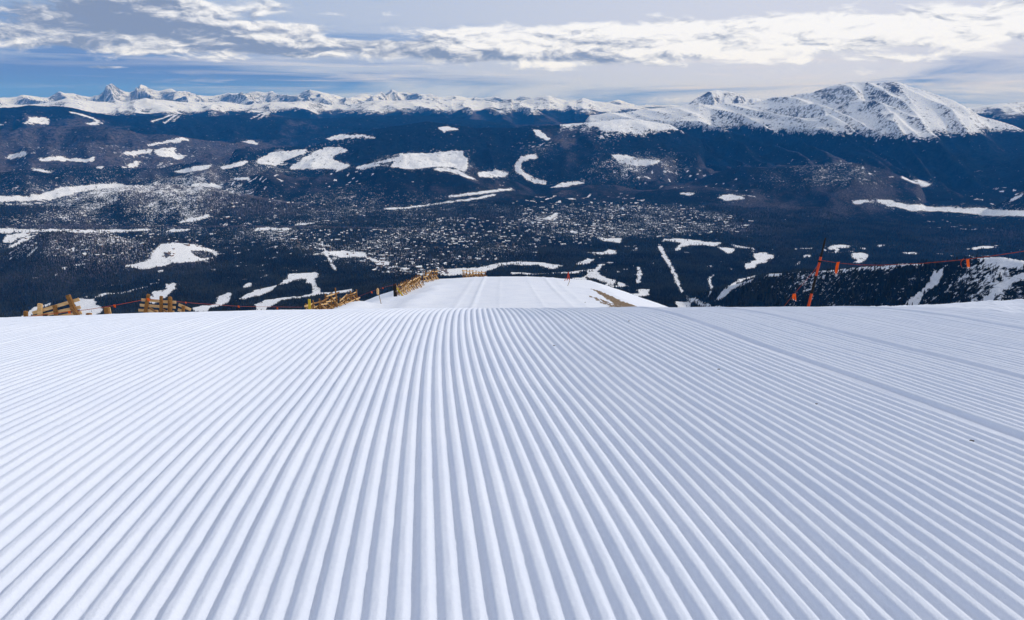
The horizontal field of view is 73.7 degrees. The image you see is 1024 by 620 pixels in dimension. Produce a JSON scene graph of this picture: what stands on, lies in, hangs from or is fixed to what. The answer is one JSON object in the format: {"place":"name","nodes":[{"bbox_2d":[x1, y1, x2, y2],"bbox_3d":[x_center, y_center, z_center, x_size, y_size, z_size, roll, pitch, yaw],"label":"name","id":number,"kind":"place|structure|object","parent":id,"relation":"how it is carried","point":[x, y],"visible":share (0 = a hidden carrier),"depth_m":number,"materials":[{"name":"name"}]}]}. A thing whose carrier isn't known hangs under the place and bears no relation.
{"place":"outdoors","nodes":[
{"label":"outdoors","id":0,"kind":"place"},
{"bbox_2d":[0,299,1023,619],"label":"ski run","id":1,"kind":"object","parent":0,"point":[624,463],"visible":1,"depth_m":1.65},
{"bbox_2d":[23,294,81,316],"bbox_3d":[-23.019,0.435,34.565,3.862,2.491,0.963,4,18,14],"label":"snow fence","id":2,"kind":"object","parent":1,"relation":"on","point":[70,301],"visible":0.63,"depth_m":34.48,"materials":[{"name":"brown wood"}]},
{"bbox_2d":[103,307,111,313],"bbox_3d":[-21.084,0.691,35.814,0.292,1.736,0.195,0,17,0],"label":"wooden post","id":3,"kind":"object","parent":1,"relation":"on","point":[107,310],"visible":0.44,"depth_m":35.53,"materials":[{"name":"brown wood"}]},
{"bbox_2d":[138,294,190,312],"bbox_3d":[-20.338,0.513,39.435,3.272,2.752,1.118,0,17,0],"label":"snow fence","id":4,"kind":"object","parent":1,"relation":"on","point":[161,301],"visible":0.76,"depth_m":39.66,"materials":[{"name":"brown wood"}]},
{"bbox_2d":[27,299,259,316],"bbox_3d":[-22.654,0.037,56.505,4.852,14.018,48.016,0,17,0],"label":"rope","id":5,"kind":"object","parent":4,"relation":"attached to","point":[144,299],"visible":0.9,"depth_m":38.03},
{"bbox_2d":[807,238,825,306],"bbox_3d":[3.472,-0.287,7.863,0.148,1.102,0.048,0,17,0],"label":"marker pole","id":6,"kind":"object","parent":1,"relation":"on","point":[819,261],"visible":0.88,"depth_m":7.81,"materials":[{"name":"orange paint"}]},
{"bbox_2d":[821,251,1023,264],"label":"rope","id":7,"kind":"object","parent":6,"relation":"attached to","point":[934,262],"visible":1,"depth_m":5.94,"materials":[{"name":"orange"}]},
{"bbox_2d":[835,262,839,274],"bbox_3d":[3.538,-0.451,7.424,0.039,0.148,0.043,0,17,0],"label":"warning flag","id":8,"kind":"object","parent":7,"relation":"hanging from","point":[837,265],"visible":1,"depth_m":7.43,"materials":[{"name":"orange fabric"}]},
{"bbox_2d":[0,147,1023,316],"bbox_3d":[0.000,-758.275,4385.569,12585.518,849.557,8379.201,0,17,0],"label":"valley","id":9,"kind":"structure","parent":0,"point":[581,177],"depth_m":5897.19,"materials":[{"name":"plant"}]},
{"bbox_2d":[25,157,751,246],"bbox_3d":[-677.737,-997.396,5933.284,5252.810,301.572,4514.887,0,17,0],"label":"houses","id":10,"kind":"structure","parent":9,"relation":"on","point":[575,224],"depth_m":5154.15,"materials":[{"name":"white"}]},
{"bbox_2d":[0,190,1023,316],"bbox_3d":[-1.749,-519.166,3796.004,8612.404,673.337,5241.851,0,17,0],"label":"forest","id":11,"kind":"object","parent":9,"relation":"on","point":[666,297],"visible":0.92,"depth_m":4075.11,"materials":[{"name":"green plant"}]},
{"bbox_2d":[0,81,1023,191],"bbox_3d":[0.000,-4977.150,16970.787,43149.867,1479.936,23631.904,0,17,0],"label":"mountains","id":12,"kind":"structure","parent":0,"point":[952,145],"depth_m":9327.42,"materials":[{"name":"white snow"}]},
{"bbox_2d":[0,0,1023,107],"label":"sky","id":13,"kind":"structure","parent":0,"point":[969,53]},
{"bbox_2d":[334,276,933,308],"bbox_3d":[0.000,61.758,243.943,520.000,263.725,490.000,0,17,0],"label":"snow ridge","id":14,"kind":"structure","parent":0,"point":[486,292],"depth_m":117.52,"materials":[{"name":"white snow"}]},
{"bbox_2d":[304,288,340,308],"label":"snow fence","id":15,"kind":"object","parent":14,"relation":"on","point":[309,305],"visible":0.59,"depth_m":91.83,"materials":[{"name":"brown wood"}]},
{"bbox_2d":[339,289,359,305],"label":"snow fence","id":16,"kind":"object","parent":14,"relation":"on","point":[347,298],"visible":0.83,"depth_m":99.45,"materials":[{"name":"brown wood"}]},
{"bbox_2d":[393,275,423,296],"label":"snow fence","id":17,"kind":"object","parent":14,"relation":"on","point":[404,287],"visible":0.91,"depth_m":129.84,"materials":[{"name":"brown wood"}]},
{"bbox_2d":[422,269,438,282],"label":"snow fence","id":18,"kind":"object","parent":14,"relation":"on","point":[431,275],"visible":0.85,"depth_m":158.70,"materials":[{"name":"brown wood"}]},
{"bbox_2d":[462,269,486,277],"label":"snow fence","id":19,"kind":"object","parent":14,"relation":"on","point":[475,275],"visible":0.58,"depth_m":178.59,"materials":[{"name":"brown wood"}]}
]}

